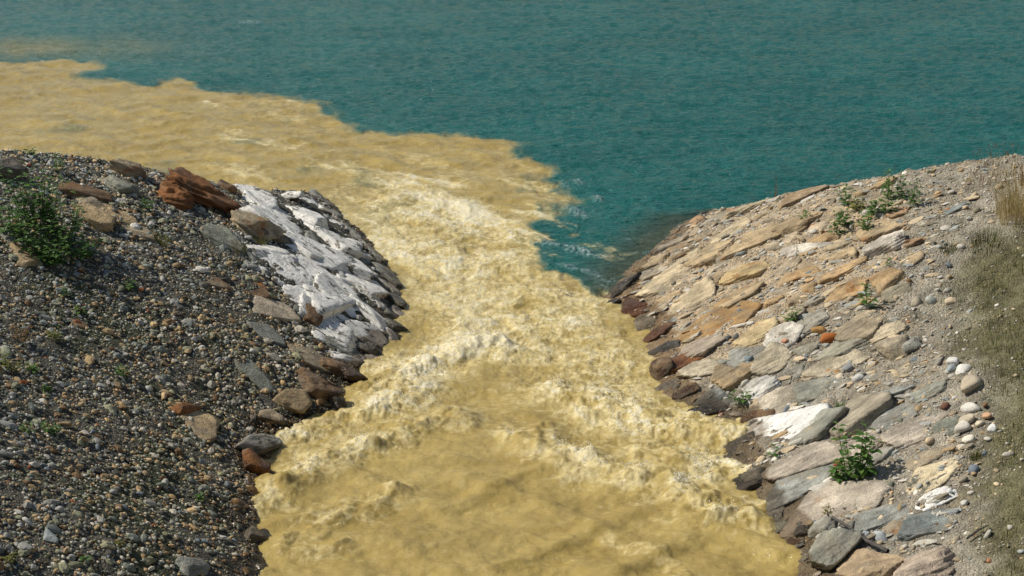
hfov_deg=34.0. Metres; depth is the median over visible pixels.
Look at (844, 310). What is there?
stone slab
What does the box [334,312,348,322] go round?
white rock
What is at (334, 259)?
white rock
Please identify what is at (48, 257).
green bush
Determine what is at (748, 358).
cobble
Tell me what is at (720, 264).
stone slab
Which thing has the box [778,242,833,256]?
stone slab
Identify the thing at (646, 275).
stone slab
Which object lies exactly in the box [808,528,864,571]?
boulder
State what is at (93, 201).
stone slab
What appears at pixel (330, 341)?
stone slab
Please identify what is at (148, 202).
leafy weed
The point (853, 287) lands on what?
stone slab
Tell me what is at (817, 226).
stone slab
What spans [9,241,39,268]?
stone slab
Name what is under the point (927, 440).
gravel
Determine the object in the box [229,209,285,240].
boulder
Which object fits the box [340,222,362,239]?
wet rock
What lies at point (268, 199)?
white rock
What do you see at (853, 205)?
leafy plant
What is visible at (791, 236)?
stone slab
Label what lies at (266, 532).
boulder
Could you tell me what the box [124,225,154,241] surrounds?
stone slab
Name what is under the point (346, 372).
boulder
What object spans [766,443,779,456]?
leafy weed
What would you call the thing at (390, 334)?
white rock
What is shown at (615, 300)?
boulder
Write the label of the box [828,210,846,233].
leafy plant
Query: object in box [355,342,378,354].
wet rock
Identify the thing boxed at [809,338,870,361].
stone slab
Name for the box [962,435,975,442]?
cobble
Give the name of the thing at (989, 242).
grass tuft
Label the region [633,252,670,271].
stone slab
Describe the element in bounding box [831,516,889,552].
driftwood branch
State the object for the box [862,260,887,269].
stone slab
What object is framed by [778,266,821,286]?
stone slab
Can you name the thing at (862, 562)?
boulder
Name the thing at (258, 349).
cobble
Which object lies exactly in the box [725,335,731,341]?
cobble
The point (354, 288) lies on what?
white rock
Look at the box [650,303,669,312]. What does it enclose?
stone slab
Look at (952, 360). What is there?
cobble
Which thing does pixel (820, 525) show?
boulder
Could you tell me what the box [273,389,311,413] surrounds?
boulder
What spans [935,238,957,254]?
grass tuft
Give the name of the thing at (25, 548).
gravel
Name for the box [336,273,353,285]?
white rock
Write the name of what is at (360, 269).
white rock
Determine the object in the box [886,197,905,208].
stone slab
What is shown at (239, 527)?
cobble
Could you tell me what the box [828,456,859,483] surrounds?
leafy plant
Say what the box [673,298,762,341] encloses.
stone slab
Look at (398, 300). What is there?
wet rock
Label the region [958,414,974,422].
cobble
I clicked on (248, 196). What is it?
white rock
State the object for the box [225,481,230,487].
cobble
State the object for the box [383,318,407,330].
wet rock
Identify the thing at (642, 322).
stone slab
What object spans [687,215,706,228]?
boulder
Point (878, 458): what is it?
stone slab
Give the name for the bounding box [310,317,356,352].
white rock
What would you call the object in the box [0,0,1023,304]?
lake
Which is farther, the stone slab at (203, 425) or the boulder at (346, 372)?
the boulder at (346, 372)
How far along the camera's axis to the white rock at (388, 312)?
18.27 m
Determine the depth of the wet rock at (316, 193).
22.74 m
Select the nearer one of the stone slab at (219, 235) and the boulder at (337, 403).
the boulder at (337, 403)
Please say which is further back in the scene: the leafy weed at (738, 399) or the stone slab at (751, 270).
the stone slab at (751, 270)
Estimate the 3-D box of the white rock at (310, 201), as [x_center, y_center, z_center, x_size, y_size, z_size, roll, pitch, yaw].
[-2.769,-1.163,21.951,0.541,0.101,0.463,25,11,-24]
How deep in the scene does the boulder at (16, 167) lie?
17.27 m
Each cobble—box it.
[4,532,10,538]
[14,509,22,515]
[22,517,33,525]
[30,564,36,570]
[55,506,63,511]
[58,421,71,425]
[80,436,87,441]
[109,489,116,493]
[136,491,143,496]
[156,482,166,485]
[161,389,171,395]
[162,479,168,488]
[195,336,202,341]
[204,475,211,480]
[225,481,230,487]
[236,524,243,530]
[244,474,253,482]
[255,347,261,352]
[718,359,729,363]
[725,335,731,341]
[732,333,738,339]
[744,356,753,361]
[783,404,789,411]
[806,520,813,526]
[811,326,825,333]
[820,333,836,342]
[836,373,842,377]
[842,364,853,371]
[850,513,861,518]
[851,374,863,381]
[874,531,887,541]
[886,447,894,453]
[910,296,921,306]
[915,405,922,410]
[915,483,921,489]
[925,296,936,303]
[940,402,949,409]
[945,297,956,304]
[946,357,958,365]
[946,364,955,371]
[954,420,971,433]
[955,364,971,374]
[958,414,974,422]
[960,402,981,412]
[960,500,968,505]
[961,374,983,393]
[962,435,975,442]
[968,464,978,473]
[975,420,984,426]
[981,412,991,418]
[987,423,996,432]
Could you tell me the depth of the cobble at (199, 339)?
15.75 m
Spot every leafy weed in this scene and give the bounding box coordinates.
[0,350,22,372]
[0,550,18,562]
[11,320,31,341]
[19,421,35,432]
[23,146,36,155]
[24,361,38,372]
[40,420,60,434]
[41,385,52,391]
[46,324,64,341]
[48,153,64,171]
[74,305,86,314]
[80,555,93,561]
[115,364,130,377]
[123,279,137,289]
[141,197,154,208]
[194,492,206,500]
[727,390,750,404]
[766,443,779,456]
[781,305,803,320]
[796,210,811,218]
[857,283,877,309]
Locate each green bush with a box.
[0,161,69,231]
[0,194,41,242]
[8,214,72,266]
[30,191,87,240]
[32,242,64,265]
[52,233,102,259]
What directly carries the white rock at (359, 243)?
on the ground at (1004, 408)
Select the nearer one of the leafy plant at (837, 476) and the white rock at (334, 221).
the leafy plant at (837, 476)
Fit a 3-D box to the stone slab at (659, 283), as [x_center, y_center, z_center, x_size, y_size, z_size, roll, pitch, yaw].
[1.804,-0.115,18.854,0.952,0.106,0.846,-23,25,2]
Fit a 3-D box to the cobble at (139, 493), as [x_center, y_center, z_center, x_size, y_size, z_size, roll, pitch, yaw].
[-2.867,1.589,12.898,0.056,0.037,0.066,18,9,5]
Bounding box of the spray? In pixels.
[273,172,748,512]
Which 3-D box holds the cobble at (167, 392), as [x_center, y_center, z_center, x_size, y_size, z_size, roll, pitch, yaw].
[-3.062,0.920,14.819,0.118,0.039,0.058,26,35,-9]
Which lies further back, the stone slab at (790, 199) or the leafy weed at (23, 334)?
the stone slab at (790, 199)
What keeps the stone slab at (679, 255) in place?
on the ground at (1004, 408)
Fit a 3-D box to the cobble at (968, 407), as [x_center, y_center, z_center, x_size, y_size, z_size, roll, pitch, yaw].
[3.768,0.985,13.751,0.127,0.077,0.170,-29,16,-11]
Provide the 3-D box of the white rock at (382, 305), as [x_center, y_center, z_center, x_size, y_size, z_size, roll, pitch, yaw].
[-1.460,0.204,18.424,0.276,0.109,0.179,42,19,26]
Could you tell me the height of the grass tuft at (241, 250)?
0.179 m
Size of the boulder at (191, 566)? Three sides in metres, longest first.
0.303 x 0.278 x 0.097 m
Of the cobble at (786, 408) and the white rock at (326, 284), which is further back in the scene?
the white rock at (326, 284)
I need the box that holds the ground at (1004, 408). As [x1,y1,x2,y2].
[0,150,1023,575]
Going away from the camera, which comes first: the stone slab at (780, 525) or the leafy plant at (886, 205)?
the stone slab at (780, 525)
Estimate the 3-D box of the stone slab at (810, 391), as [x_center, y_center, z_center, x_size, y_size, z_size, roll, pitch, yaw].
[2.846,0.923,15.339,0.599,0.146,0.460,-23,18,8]
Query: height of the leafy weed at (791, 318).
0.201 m
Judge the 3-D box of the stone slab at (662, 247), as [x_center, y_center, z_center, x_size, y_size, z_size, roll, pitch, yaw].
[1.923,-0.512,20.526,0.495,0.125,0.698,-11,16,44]
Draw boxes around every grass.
[1,152,325,574]
[932,202,1023,575]
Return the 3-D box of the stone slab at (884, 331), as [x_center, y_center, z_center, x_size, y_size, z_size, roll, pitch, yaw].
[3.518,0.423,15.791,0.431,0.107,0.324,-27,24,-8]
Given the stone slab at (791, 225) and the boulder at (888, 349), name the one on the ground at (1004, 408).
the boulder at (888, 349)
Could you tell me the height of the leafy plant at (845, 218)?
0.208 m
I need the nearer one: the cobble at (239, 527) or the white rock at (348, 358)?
the cobble at (239, 527)
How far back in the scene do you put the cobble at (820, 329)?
16.11 m
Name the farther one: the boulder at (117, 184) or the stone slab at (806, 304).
the boulder at (117, 184)
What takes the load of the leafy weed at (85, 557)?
on the ground at (1004, 408)
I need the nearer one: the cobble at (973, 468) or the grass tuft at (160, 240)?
the cobble at (973, 468)
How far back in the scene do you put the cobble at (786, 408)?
15.27 m
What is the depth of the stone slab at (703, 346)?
16.73 m
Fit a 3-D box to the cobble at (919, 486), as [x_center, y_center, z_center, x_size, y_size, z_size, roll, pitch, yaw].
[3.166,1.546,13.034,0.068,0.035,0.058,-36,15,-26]
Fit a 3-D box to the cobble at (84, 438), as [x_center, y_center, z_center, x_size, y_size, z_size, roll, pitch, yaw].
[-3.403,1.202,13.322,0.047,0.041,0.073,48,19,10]
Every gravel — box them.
[0,148,391,575]
[631,154,1023,575]
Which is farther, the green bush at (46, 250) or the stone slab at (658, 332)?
the stone slab at (658, 332)
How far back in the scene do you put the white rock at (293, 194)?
21.18 m
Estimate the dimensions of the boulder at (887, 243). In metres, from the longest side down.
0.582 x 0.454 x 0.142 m
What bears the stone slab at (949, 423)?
on the stone slab at (909, 434)
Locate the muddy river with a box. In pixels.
[0,48,801,575]
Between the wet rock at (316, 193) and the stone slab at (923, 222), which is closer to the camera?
the stone slab at (923, 222)
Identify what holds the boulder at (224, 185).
on the ground at (1004, 408)
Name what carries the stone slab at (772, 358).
on the ground at (1004, 408)
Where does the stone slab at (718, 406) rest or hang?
on the ground at (1004, 408)
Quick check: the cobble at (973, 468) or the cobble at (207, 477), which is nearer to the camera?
the cobble at (973, 468)
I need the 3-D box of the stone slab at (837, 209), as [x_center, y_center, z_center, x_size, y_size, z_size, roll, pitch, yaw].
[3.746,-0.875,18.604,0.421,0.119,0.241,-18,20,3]
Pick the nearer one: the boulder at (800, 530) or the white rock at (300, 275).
the boulder at (800, 530)
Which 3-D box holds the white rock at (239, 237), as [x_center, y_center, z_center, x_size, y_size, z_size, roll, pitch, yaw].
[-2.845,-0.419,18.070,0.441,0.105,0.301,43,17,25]
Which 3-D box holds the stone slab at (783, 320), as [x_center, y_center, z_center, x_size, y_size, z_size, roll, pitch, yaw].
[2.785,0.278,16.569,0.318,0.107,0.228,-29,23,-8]
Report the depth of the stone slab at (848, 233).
17.99 m
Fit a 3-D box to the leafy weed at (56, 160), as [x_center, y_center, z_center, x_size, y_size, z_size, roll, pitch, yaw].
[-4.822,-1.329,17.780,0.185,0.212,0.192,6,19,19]
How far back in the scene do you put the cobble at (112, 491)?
12.70 m
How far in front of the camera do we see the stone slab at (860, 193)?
18.90 m
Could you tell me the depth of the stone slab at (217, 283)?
16.96 m
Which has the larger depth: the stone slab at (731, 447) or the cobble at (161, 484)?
the stone slab at (731, 447)
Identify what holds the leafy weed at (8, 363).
on the ground at (1004, 408)
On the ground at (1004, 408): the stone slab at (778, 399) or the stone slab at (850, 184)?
the stone slab at (850, 184)
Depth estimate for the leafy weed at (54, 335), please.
14.76 m
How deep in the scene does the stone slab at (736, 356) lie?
16.20 m
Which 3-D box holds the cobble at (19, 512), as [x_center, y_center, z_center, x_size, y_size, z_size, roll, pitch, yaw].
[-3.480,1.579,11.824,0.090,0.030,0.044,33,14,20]
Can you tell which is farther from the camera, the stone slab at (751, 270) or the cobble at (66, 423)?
the stone slab at (751, 270)
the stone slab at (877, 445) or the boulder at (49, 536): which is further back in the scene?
the stone slab at (877, 445)
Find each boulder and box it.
[0,157,28,180]
[43,528,58,543]
[73,203,115,231]
[103,175,139,197]
[106,158,146,179]
[157,181,194,210]
[161,167,241,213]
[171,402,202,414]
[175,556,210,575]
[217,179,236,193]
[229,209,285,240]
[234,433,282,455]
[242,448,270,474]
[244,525,267,541]
[258,409,285,424]
[260,528,271,537]
[262,228,293,244]
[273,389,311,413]
[297,367,343,401]
[303,302,322,326]
[320,357,367,382]
[328,396,346,409]
[607,298,621,303]
[649,357,673,379]
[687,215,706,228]
[741,467,764,481]
[786,537,801,544]
[793,525,808,536]
[807,516,836,539]
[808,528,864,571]
[836,548,903,575]
[860,229,905,257]
[874,334,909,360]
[893,545,955,575]
[901,336,922,353]
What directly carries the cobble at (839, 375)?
on the ground at (1004, 408)
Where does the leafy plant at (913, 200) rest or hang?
on the ground at (1004, 408)
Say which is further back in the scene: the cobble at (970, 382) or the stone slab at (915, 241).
the stone slab at (915, 241)
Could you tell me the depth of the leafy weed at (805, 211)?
18.71 m
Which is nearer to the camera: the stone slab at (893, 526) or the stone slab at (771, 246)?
the stone slab at (893, 526)
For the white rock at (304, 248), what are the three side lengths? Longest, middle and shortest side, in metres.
1.396 x 0.733 x 0.170 m
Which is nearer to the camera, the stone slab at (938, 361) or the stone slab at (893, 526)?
the stone slab at (893, 526)
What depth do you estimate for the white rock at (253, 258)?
17.75 m
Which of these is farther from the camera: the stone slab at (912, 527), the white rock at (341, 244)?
the white rock at (341, 244)
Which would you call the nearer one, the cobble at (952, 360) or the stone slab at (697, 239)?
the cobble at (952, 360)
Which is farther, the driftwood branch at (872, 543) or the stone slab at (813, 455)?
the stone slab at (813, 455)
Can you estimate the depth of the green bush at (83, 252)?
16.18 m
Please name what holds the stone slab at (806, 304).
on the ground at (1004, 408)
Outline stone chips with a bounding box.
[618,163,1017,575]
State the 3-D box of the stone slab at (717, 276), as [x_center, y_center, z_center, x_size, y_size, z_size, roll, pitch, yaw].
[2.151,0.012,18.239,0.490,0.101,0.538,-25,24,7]
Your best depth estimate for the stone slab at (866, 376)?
15.11 m
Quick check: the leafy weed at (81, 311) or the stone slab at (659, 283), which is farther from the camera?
the stone slab at (659, 283)
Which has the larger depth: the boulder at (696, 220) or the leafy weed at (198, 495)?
the boulder at (696, 220)
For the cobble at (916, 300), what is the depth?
15.96 m
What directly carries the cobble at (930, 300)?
on the ground at (1004, 408)
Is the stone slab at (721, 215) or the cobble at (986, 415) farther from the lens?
the stone slab at (721, 215)
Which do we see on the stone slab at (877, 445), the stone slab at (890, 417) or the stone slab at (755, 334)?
the stone slab at (890, 417)
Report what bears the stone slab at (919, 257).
on the ground at (1004, 408)
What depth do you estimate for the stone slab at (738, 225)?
19.62 m
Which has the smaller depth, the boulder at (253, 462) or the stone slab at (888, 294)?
the boulder at (253, 462)
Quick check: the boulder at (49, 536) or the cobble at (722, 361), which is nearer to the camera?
the boulder at (49, 536)
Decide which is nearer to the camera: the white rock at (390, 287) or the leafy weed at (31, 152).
the leafy weed at (31, 152)
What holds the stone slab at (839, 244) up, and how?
on the ground at (1004, 408)
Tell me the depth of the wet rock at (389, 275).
19.46 m
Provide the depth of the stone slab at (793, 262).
17.82 m
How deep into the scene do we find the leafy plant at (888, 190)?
18.42 m
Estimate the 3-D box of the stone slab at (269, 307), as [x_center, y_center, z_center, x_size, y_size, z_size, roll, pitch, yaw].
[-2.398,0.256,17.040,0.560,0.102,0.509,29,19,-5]
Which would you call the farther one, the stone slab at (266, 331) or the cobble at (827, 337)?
the stone slab at (266, 331)
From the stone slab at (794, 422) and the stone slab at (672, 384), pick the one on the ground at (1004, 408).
the stone slab at (672, 384)
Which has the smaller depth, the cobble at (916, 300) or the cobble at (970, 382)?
the cobble at (970, 382)
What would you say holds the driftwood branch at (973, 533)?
on the ground at (1004, 408)
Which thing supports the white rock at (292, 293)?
on the ground at (1004, 408)
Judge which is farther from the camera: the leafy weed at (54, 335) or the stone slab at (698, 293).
the stone slab at (698, 293)
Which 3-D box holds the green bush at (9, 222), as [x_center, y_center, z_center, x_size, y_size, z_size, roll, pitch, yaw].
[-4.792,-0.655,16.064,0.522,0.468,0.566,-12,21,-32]
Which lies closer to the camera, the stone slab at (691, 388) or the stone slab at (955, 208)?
the stone slab at (691, 388)
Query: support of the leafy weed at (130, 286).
on the ground at (1004, 408)
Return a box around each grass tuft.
[152,230,173,246]
[230,239,247,254]
[252,234,268,244]
[833,398,846,407]
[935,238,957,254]
[962,222,1012,254]
[968,445,984,461]
[970,142,1023,226]
[1016,163,1023,185]
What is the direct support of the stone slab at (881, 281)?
on the ground at (1004, 408)
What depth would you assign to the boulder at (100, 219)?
17.00 m
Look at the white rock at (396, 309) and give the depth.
18.52 m
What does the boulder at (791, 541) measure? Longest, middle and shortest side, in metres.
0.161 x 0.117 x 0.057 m
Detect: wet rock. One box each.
[308,189,337,208]
[319,208,341,217]
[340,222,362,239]
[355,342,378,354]
[364,243,384,261]
[370,262,402,288]
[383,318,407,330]
[387,292,406,306]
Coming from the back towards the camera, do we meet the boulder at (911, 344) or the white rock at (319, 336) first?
the white rock at (319, 336)
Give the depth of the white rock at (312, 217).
20.38 m
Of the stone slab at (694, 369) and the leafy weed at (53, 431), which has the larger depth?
the stone slab at (694, 369)
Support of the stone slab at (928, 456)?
on the ground at (1004, 408)
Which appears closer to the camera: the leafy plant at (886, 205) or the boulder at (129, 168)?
the leafy plant at (886, 205)
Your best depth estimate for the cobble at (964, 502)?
12.57 m
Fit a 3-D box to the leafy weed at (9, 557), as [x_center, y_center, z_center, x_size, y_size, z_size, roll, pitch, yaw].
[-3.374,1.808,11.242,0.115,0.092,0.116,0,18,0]
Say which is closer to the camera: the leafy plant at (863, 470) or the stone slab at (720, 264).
the leafy plant at (863, 470)
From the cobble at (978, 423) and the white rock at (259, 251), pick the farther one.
the white rock at (259, 251)
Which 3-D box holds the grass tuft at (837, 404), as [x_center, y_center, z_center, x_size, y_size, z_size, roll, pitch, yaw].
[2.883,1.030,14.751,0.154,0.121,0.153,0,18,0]
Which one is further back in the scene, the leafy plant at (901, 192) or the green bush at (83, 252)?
the leafy plant at (901, 192)
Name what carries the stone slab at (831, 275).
on the ground at (1004, 408)
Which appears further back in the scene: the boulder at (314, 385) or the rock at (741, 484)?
the boulder at (314, 385)
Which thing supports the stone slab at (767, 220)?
on the ground at (1004, 408)
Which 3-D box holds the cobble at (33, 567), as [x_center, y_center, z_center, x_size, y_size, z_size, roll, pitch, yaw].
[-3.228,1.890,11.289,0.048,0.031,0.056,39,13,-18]
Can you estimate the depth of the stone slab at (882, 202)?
18.43 m
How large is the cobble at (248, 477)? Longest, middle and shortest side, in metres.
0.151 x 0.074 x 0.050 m
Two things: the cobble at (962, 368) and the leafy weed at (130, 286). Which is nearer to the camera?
the cobble at (962, 368)
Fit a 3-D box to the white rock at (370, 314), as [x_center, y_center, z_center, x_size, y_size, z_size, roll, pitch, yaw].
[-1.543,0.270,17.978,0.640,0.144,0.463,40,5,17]
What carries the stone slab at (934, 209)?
on the ground at (1004, 408)
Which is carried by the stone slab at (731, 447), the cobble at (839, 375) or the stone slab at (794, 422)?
the stone slab at (794, 422)
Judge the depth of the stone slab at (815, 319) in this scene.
16.25 m
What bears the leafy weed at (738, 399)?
on the ground at (1004, 408)
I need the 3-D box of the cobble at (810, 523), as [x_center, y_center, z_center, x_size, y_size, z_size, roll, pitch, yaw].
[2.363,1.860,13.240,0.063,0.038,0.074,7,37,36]
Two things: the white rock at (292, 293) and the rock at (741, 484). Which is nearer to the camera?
the rock at (741, 484)
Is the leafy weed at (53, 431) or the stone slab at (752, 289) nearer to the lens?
the leafy weed at (53, 431)
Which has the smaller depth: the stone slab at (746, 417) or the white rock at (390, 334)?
the stone slab at (746, 417)
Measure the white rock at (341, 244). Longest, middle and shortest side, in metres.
1.480 x 0.676 x 0.174 m
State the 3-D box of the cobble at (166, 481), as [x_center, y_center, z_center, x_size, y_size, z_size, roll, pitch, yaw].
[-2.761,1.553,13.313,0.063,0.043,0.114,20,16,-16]
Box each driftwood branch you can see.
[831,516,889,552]
[966,525,987,538]
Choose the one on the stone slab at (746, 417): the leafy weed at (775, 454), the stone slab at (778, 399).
the stone slab at (778, 399)
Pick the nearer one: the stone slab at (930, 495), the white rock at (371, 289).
the stone slab at (930, 495)
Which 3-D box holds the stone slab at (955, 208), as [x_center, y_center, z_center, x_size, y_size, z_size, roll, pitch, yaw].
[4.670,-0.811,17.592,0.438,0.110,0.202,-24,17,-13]
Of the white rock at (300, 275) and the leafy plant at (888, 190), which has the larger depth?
the leafy plant at (888, 190)
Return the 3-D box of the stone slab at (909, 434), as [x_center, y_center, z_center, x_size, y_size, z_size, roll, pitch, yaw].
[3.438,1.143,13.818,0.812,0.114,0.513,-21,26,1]
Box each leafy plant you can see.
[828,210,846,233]
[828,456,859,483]
[830,420,883,479]
[833,182,855,204]
[835,208,851,225]
[848,196,865,210]
[855,210,873,229]
[865,198,880,217]
[878,192,898,215]
[880,165,898,198]
[891,171,908,199]
[905,178,923,208]
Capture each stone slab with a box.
[0,230,26,245]
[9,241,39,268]
[58,181,112,202]
[67,317,88,328]
[71,196,104,207]
[101,203,137,224]
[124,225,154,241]
[175,402,219,441]
[199,223,246,256]
[203,273,232,291]
[234,351,273,391]
[246,322,285,346]
[251,280,270,297]
[252,295,301,323]
[286,344,330,373]
[324,336,364,357]
[608,271,640,298]
[621,297,647,316]
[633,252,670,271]
[634,315,658,330]
[635,246,702,298]
[639,266,668,281]
[643,322,675,342]
[648,339,679,354]
[650,235,688,255]
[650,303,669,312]
[654,380,681,390]
[656,289,682,302]
[663,234,711,251]
[667,275,716,315]
[668,249,691,261]
[670,351,705,374]
[672,382,700,399]
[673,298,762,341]
[675,359,717,378]
[676,331,725,357]
[683,238,736,267]
[687,398,733,415]
[693,387,728,406]
[701,210,731,225]
[710,217,751,242]
[710,272,724,285]
[710,361,753,390]
[715,256,730,267]
[715,281,764,308]
[718,431,754,457]
[719,224,780,260]
[719,260,770,285]
[725,197,774,218]
[726,345,766,367]
[732,317,779,347]
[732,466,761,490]
[736,375,781,403]
[740,409,775,422]
[746,403,831,441]
[747,384,794,414]
[750,342,793,376]
[754,211,770,219]
[758,218,774,223]
[761,440,851,482]
[763,294,784,307]
[763,321,804,347]
[764,242,781,250]
[765,463,836,511]
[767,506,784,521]
[771,211,823,236]
[771,256,801,277]
[774,286,787,294]
[774,519,786,533]
[778,185,829,210]
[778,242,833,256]
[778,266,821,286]
[778,305,805,322]
[779,480,893,538]
[782,231,799,242]
[783,364,804,381]
[787,295,806,306]
[788,406,849,445]
[791,342,820,353]
[793,376,847,405]
[796,310,829,336]
[798,549,809,564]
[799,232,841,256]
[799,296,824,307]
[800,282,816,292]
[800,349,869,378]
[808,220,828,230]
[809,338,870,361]
[815,194,844,201]
[817,256,867,283]
[821,247,857,259]
[824,239,851,250]
[825,277,868,302]
[828,391,893,440]
[831,202,861,215]
[833,308,887,341]
[837,300,858,311]
[838,181,856,189]
[840,229,857,238]
[842,430,882,465]
[843,502,909,531]
[852,217,867,227]
[853,190,866,196]
[855,217,905,243]
[860,297,874,302]
[861,446,889,466]
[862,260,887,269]
[863,372,881,379]
[865,195,892,209]
[868,176,897,189]
[868,403,917,430]
[869,267,905,296]
[869,320,908,343]
[878,384,915,398]
[880,282,912,302]
[880,411,948,451]
[882,519,903,534]
[885,207,909,217]
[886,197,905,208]
[892,363,911,376]
[896,508,959,541]
[899,251,924,263]
[902,237,926,247]
[904,442,964,471]
[905,458,959,494]
[909,378,951,402]
[913,208,941,217]
[915,486,957,511]
[917,219,926,226]
[927,416,959,436]
[931,356,943,366]
[942,202,970,214]
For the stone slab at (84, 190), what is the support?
on the ground at (1004, 408)
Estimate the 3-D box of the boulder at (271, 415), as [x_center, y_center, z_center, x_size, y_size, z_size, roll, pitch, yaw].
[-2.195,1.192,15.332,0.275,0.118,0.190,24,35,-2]
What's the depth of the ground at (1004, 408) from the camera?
15.15 m
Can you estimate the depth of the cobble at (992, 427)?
13.31 m
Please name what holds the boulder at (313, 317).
on the ground at (1004, 408)
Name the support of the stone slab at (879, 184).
on the ground at (1004, 408)
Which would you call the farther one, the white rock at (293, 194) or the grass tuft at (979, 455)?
the white rock at (293, 194)
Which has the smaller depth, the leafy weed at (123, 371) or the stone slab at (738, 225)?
the leafy weed at (123, 371)
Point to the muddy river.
(452, 476)
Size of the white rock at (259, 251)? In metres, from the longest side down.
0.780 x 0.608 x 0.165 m
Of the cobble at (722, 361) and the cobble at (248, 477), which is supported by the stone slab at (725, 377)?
the cobble at (722, 361)
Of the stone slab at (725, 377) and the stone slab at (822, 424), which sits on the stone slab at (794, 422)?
the stone slab at (822, 424)
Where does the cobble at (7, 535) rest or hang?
on the ground at (1004, 408)
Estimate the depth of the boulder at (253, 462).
14.35 m
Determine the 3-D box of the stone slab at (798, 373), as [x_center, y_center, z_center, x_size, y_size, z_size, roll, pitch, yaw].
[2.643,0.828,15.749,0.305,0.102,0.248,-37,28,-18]
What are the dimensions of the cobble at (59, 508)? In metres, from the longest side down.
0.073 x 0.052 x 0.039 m
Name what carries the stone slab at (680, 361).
on the ground at (1004, 408)
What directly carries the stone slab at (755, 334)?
on the ground at (1004, 408)
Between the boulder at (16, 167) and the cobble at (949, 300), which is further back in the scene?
the boulder at (16, 167)
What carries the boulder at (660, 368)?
on the ground at (1004, 408)
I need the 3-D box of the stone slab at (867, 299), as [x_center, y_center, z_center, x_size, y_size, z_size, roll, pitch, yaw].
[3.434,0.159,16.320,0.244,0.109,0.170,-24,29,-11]
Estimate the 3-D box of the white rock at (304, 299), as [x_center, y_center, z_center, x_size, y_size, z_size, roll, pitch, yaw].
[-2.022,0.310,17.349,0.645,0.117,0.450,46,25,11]
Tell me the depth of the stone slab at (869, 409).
14.22 m
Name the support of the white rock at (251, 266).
on the ground at (1004, 408)
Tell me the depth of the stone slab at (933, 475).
13.07 m
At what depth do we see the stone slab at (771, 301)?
17.06 m
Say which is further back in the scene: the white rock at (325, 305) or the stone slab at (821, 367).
the white rock at (325, 305)
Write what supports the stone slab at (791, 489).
on the ground at (1004, 408)
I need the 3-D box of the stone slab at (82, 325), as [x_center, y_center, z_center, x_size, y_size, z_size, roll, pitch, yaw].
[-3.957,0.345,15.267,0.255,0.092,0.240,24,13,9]
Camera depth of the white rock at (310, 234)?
19.39 m
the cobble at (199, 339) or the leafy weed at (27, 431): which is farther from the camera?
the cobble at (199, 339)
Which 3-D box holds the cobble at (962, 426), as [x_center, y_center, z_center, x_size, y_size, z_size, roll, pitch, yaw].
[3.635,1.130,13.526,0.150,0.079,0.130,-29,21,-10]
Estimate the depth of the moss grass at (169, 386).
15.53 m
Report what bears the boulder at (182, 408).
on the ground at (1004, 408)
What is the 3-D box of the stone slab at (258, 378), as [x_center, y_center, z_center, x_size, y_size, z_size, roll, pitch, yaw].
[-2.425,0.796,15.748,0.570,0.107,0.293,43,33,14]
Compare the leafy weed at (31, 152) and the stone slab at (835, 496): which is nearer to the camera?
the stone slab at (835, 496)
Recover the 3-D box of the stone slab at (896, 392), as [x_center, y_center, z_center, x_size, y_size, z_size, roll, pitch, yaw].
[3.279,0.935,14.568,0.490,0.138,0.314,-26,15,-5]
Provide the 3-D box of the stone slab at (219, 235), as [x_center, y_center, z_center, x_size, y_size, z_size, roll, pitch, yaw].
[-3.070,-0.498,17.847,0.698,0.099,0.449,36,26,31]
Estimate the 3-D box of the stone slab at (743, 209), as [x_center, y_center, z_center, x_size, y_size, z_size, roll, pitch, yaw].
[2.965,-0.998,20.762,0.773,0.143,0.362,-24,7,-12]
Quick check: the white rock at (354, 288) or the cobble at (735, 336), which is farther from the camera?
the white rock at (354, 288)
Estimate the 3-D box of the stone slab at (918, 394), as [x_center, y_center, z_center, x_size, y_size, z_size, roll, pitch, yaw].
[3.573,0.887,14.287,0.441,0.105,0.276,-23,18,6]
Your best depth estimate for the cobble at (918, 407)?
14.07 m
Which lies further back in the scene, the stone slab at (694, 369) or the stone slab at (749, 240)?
the stone slab at (749, 240)
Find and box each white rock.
[234,233,244,241]
[235,183,278,210]
[240,204,323,259]
[242,190,303,233]
[243,260,258,269]
[246,244,290,257]
[246,251,257,261]
[256,266,267,270]
[260,251,314,285]
[274,276,285,286]
[281,191,304,198]
[281,284,311,304]
[284,231,356,272]
[285,205,328,228]
[289,254,298,260]
[295,216,361,259]
[296,255,360,319]
[297,292,333,323]
[302,197,318,206]
[305,230,318,241]
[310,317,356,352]
[311,330,324,341]
[313,271,357,317]
[324,350,362,366]
[329,219,342,225]
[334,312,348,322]
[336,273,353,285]
[343,319,387,346]
[344,272,388,299]
[346,238,362,248]
[347,258,373,279]
[350,286,359,295]
[350,294,388,328]
[360,252,374,260]
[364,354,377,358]
[373,298,386,309]
[375,277,402,294]
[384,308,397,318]
[384,327,398,339]
[390,304,404,315]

